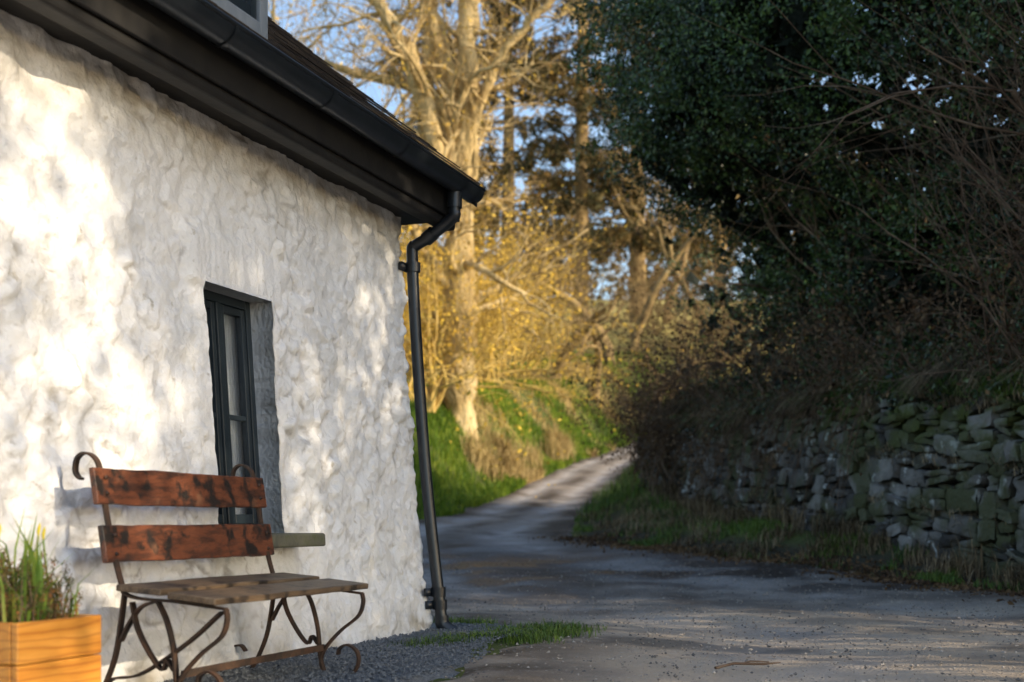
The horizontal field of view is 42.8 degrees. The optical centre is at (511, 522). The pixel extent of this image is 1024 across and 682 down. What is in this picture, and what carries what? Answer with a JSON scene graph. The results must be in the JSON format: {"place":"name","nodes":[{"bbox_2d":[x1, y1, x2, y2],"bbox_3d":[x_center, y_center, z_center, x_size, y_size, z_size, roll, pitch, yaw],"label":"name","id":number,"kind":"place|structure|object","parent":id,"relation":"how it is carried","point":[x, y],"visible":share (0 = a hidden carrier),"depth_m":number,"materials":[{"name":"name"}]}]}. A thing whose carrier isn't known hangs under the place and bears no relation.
{"place":"outdoors","nodes":[
{"label":"outdoors","id":0,"kind":"place"},
{"bbox_2d":[184,622,501,681],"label":"slate gravel path","id":1,"kind":"structure","parent":0,"point":[448,673],"depth_m":6.10,"materials":[{"name":"grey gravel"}]},
{"bbox_2d":[72,452,367,681],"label":"garden bench","id":2,"kind":"object","parent":1,"relation":"on","point":[122,543],"visible":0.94,"depth_m":5.25,"materials":[{"name":"red wood"}]},
{"bbox_2d":[0,0,485,681],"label":"whitewashed cottage","id":3,"kind":"structure","parent":1,"relation":"on","point":[208,208],"depth_m":6.02,"materials":[{"name":"white paint"}]},
{"bbox_2d":[203,289,262,523],"bbox_3d":[-1.439,-0.534,6.427,0.143,1.229,0.638,0,0,20],"label":"window frame","id":4,"kind":"structure","parent":3,"relation":"in","point":[217,305],"depth_m":6.46,"materials":[{"name":"blue paint"}]},
{"bbox_2d":[163,622,535,681],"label":"slate chippings","id":5,"kind":"object","parent":1,"relation":"on","point":[261,669],"visible":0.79,"depth_m":6.30,"materials":[{"name":"grey gravel"}]},
{"bbox_2d":[0,613,100,681],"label":"wooden planter box","id":6,"kind":"object","parent":5,"relation":"on","point":[67,649],"visible":0.84,"depth_m":4.15,"materials":[{"name":"brown wood"}]},
{"bbox_2d":[0,505,93,622],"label":"daffodils and heather","id":7,"kind":"object","parent":6,"relation":"on","point":[28,595],"visible":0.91,"depth_m":4.20,"materials":[{"name":"green plant"}]},
{"bbox_2d":[372,615,611,650],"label":"grass tufts","id":8,"kind":"object","parent":1,"relation":"on","point":[542,631],"visible":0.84,"depth_m":7.85,"materials":[{"name":"green plant"}]},
{"bbox_2d":[268,0,1022,299],"label":"sky","id":9,"kind":"structure","parent":0,"point":[378,94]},
{"bbox_2d":[404,299,1002,681],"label":"ground","id":10,"kind":"structure","parent":0,"point":[795,541],"depth_m":22.14,"materials":[{"name":"plant"}]},
{"bbox_2d":[270,0,422,124],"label":"deciduous tree","id":11,"kind":"object","parent":10,"relation":"on","point":[303,21],"visible":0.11,"depth_m":33.29,"materials":[{"name":"brown plant"}]},
{"bbox_2d":[268,0,546,287],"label":"deciduous tree","id":12,"kind":"object","parent":10,"relation":"on","point":[389,100],"visible":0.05,"depth_m":32.50,"materials":[{"name":"brown plant"}]},
{"bbox_2d":[374,0,501,304],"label":"conifer tree","id":13,"kind":"object","parent":10,"relation":"on","point":[425,52],"visible":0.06,"depth_m":59.75,"materials":[{"name":"brown plant"}]},
{"bbox_2d":[268,0,636,443],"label":"ash tree","id":14,"kind":"object","parent":10,"relation":"on","point":[451,110],"visible":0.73,"depth_m":29.49,"materials":[{"name":"beige plant"}]},
{"bbox_2d":[275,0,649,149],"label":"deciduous tree","id":15,"kind":"object","parent":10,"relation":"on","point":[491,54],"visible":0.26,"depth_m":37.32,"materials":[{"name":"brown plant"}]},
{"bbox_2d":[399,210,529,453],"bbox_3d":[-3.642,-3.875,29.298,9.001,9.386,8.852,0,0,-28],"label":"hazel bush","id":16,"kind":"object","parent":10,"relation":"on","point":[429,337],"visible":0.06,"depth_m":28.84,"materials":[{"name":"yellow plant"}]},
{"bbox_2d":[401,208,561,479],"bbox_3d":[-4.603,-4.421,31.033,10.638,11.092,10.462,0,0,30],"label":"hazel bush","id":17,"kind":"object","parent":10,"relation":"on","point":[440,239],"visible":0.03,"depth_m":30.24,"materials":[{"name":"yellow plant"}]},
{"bbox_2d":[423,0,571,294],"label":"conifer tree","id":18,"kind":"object","parent":10,"relation":"on","point":[537,147],"visible":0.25,"depth_m":59.71,"materials":[{"name":"brown plant"}]},
{"bbox_2d":[399,136,627,497],"bbox_3d":[-2.329,-3.740,28.725,9.001,9.386,8.852,0,0,22],"label":"hazel bush","id":19,"kind":"object","parent":10,"relation":"on","point":[433,403],"visible":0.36,"depth_m":28.69,"materials":[{"name":"yellow plant"}]},
{"bbox_2d":[399,204,637,458],"bbox_3d":[-1.385,-3.885,30.924,7.243,7.679,7.365,0,0,31],"label":"hazel bush","id":20,"kind":"object","parent":10,"relation":"on","point":[486,328],"visible":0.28,"depth_m":30.03,"materials":[{"name":"yellow plant"}]},
{"bbox_2d":[399,153,656,463],"bbox_3d":[-1.385,-4.553,32.720,9.255,9.812,9.410,0,0,-3],"label":"hazel bush","id":21,"kind":"object","parent":10,"relation":"on","point":[510,291],"visible":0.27,"depth_m":32.05,"materials":[{"name":"yellow plant"}]},
{"bbox_2d":[424,199,643,389],"bbox_3d":[-0.050,-5.245,39.267,8.047,8.532,8.183,0,0,5],"label":"hazel bush","id":22,"kind":"object","parent":10,"relation":"on","point":[536,349],"visible":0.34,"depth_m":38.73,"materials":[{"name":"yellow plant"}]},
{"bbox_2d":[408,350,670,519],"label":"grass bank","id":23,"kind":"structure","parent":10,"relation":"on","point":[507,480],"depth_m":31.68,"materials":[{"name":"green plant"}]},
{"bbox_2d":[421,151,662,350],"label":"thicket bush","id":24,"kind":"object","parent":10,"relation":"on","point":[616,244],"visible":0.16,"depth_m":47.36,"materials":[{"name":"yellow plant"}]},
{"bbox_2d":[475,211,615,363],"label":"thorn tree","id":25,"kind":"object","parent":10,"relation":"on","point":[597,327],"visible":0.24,"depth_m":43.61,"materials":[{"name":"brown plant"}]},
{"bbox_2d":[401,180,692,405],"bbox_3d":[-0.914,-4.995,36.183,9.001,9.386,8.852,0,0,-36],"label":"hazel bush","id":26,"kind":"object","parent":10,"relation":"on","point":[489,374],"visible":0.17,"depth_m":35.90,"materials":[{"name":"yellow plant"}]},
{"bbox_2d":[442,174,701,355],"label":"thicket bush","id":27,"kind":"object","parent":10,"relation":"on","point":[580,288],"visible":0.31,"depth_m":45.63,"materials":[{"name":"brown plant"}]},
{"bbox_2d":[514,260,657,398],"bbox_3d":[2.319,-5.276,39.012,5.033,5.433,4.174,0,0,-8],"label":"thorn tree","id":28,"kind":"object","parent":10,"relation":"on","point":[594,345],"visible":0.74,"depth_m":39.35,"materials":[{"name":"brown plant"}]},
{"bbox_2d":[494,0,681,341],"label":"conifer tree","id":29,"kind":"object","parent":10,"relation":"on","point":[581,185],"visible":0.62,"depth_m":49.19,"materials":[{"name":"brown plant"}]},
{"bbox_2d":[399,207,800,302],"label":"distant woodland","id":30,"kind":"object","parent":10,"relation":"on","point":[592,271],"visible":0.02,"depth_m":80.60,"materials":[{"name":"plant"}]},
{"bbox_2d":[501,90,710,342],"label":"deciduous tree","id":31,"kind":"object","parent":10,"relation":"on","point":[650,233],"visible":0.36,"depth_m":49.06,"materials":[{"name":"brown plant"}]},
{"bbox_2d":[540,230,680,408],"bbox_3d":[2.959,-5.713,38.570,4.553,5.927,5.490,0,0,24],"label":"thorn tree","id":32,"kind":"object","parent":10,"relation":"on","point":[588,321],"visible":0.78,"depth_m":38.76,"materials":[{"name":"brown plant"}]},
{"bbox_2d":[522,0,722,322],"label":"conifer tree","id":33,"kind":"object","parent":10,"relation":"on","point":[628,211],"visible":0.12,"depth_m":55.40,"materials":[{"name":"brown plant"}]},
{"bbox_2d":[587,324,706,403],"bbox_3d":[4.279,-3.833,39.512,4.174,5.433,5.033,0,0,32],"label":"thorn tree","id":34,"kind":"object","parent":10,"relation":"on","point":[636,360],"visible":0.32,"depth_m":39.02,"materials":[{"name":"brown plant"}]},
{"bbox_2d":[543,190,762,334],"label":"thicket bush","id":35,"kind":"object","parent":10,"relation":"on","point":[651,276],"visible":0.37,"depth_m":51.76,"materials":[{"name":"brown plant"}]},
{"bbox_2d":[543,282,774,508],"bbox_3d":[2.911,-2.006,23.303,4.727,4.654,7.574,0,0,0],"label":"bramble bush","id":36,"kind":"object","parent":10,"relation":"on","point":[650,435],"visible":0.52,"depth_m":22.46,"materials":[{"name":"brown plant"}]},
{"bbox_2d":[571,225,771,377],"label":"thicket bush","id":37,"kind":"object","parent":10,"relation":"on","point":[683,323],"visible":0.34,"depth_m":46.78,"materials":[{"name":"brown plant"}]},
{"bbox_2d":[575,129,776,351],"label":"deciduous tree","id":38,"kind":"object","parent":10,"relation":"on","point":[650,300],"visible":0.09,"depth_m":45.00,"materials":[{"name":"brown plant"}]},
{"bbox_2d":[646,181,731,322],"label":"deciduous tree","id":39,"kind":"object","parent":10,"relation":"on","point":[685,259],"visible":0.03,"depth_m":56.55,"materials":[{"name":"brown plant"}]},
{"bbox_2d":[621,211,762,371],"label":"thicket bush","id":40,"kind":"object","parent":10,"relation":"on","point":[707,279],"visible":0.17,"depth_m":49.83,"materials":[{"name":"brown plant"}]},
{"bbox_2d":[653,304,745,407],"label":"thorn tree","id":41,"kind":"object","parent":10,"relation":"on","point":[696,349],"visible":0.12,"depth_m":43.60,"materials":[{"name":"brown plant"}]},
{"bbox_2d":[630,264,799,401],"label":"thicket bush","id":42,"kind":"object","parent":10,"relation":"on","point":[721,339],"visible":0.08,"depth_m":40.83,"materials":[{"name":"brown plant"}]},
{"bbox_2d":[642,233,796,363],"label":"thicket bush","id":43,"kind":"object","parent":10,"relation":"on","point":[723,316],"visible":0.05,"depth_m":46.08,"materials":[{"name":"brown plant"}]},
{"bbox_2d":[649,136,794,306],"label":"conifer tree","id":44,"kind":"object","parent":10,"relation":"on","point":[717,254],"visible":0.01,"depth_m":65.76,"materials":[{"name":"brown plant"}]},
{"bbox_2d":[696,314,783,383],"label":"thorn tree","id":45,"kind":"object","parent":10,"relation":"on","point":[721,344],"visible":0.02,"depth_m":46.43,"materials":[{"name":"brown plant"}]},
{"bbox_2d":[562,0,1023,430],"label":"holly hedge","id":46,"kind":"object","parent":10,"relation":"on","point":[727,61],"visible":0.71,"depth_m":16.40,"materials":[{"name":"green plant"}]},
{"bbox_2d":[573,462,1023,593],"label":"verge grass","id":47,"kind":"structure","parent":10,"relation":"on","point":[839,536],"depth_m":17.21,"materials":[{"name":"green plant"}]},
{"bbox_2d":[599,151,1023,518],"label":"bramble thicket","id":48,"kind":"object","parent":10,"relation":"on","point":[849,352],"visible":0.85,"depth_m":16.85,"materials":[{"name":"brown plant"}]},
{"bbox_2d":[632,308,1023,532],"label":"wall top grass","id":49,"kind":"structure","parent":10,"relation":"on","point":[935,386],"depth_m":15.22,"materials":[{"name":"green plant"}]},
{"bbox_2d":[634,389,1023,577],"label":"stone retaining wall","id":50,"kind":"structure","parent":10,"relation":"on","point":[920,481],"depth_m":14.74,"materials":[{"name":"grey stone"}]},
{"bbox_2d":[665,0,1023,374],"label":"bare shrub","id":51,"kind":"object","parent":10,"relation":"on","point":[1013,246],"visible":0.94,"depth_m":12.31,"materials":[{"name":"brown plant"}]},
{"bbox_2d":[419,443,1023,681],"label":"road","id":52,"kind":"structure","parent":0,"point":[507,526],"depth_m":10.49,"materials":[{"name":"grey asphalt"}]},
{"bbox_2d":[423,552,1023,681],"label":"road pebbles","id":53,"kind":"object","parent":52,"relation":"on","point":[774,669],"visible":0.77,"depth_m":9.06,"materials":[{"name":"grey gravel"}]},
{"bbox_2d":[714,660,780,668],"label":"fallen twig","id":54,"kind":"object","parent":52,"relation":"on","point":[740,663],"visible":1,"depth_m":6.21,"materials":[{"name":"brown wood"}]},
{"bbox_2d":[528,521,1023,606],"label":"leaf litter","id":55,"kind":"object","parent":52,"relation":"on","point":[887,577],"visible":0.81,"depth_m":14.94,"materials":[{"name":"brown plant"}]},
{"bbox_2d":[667,387,1021,560],"bbox_3d":[4.669,-0.455,16.400,0.880,2.914,16.154,0,0,-12],"label":"wall earth backing","id":56,"kind":"object","parent":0,"point":[935,468],"depth_m":14.45,"materials":[{"name":"brown soil"}]}
]}

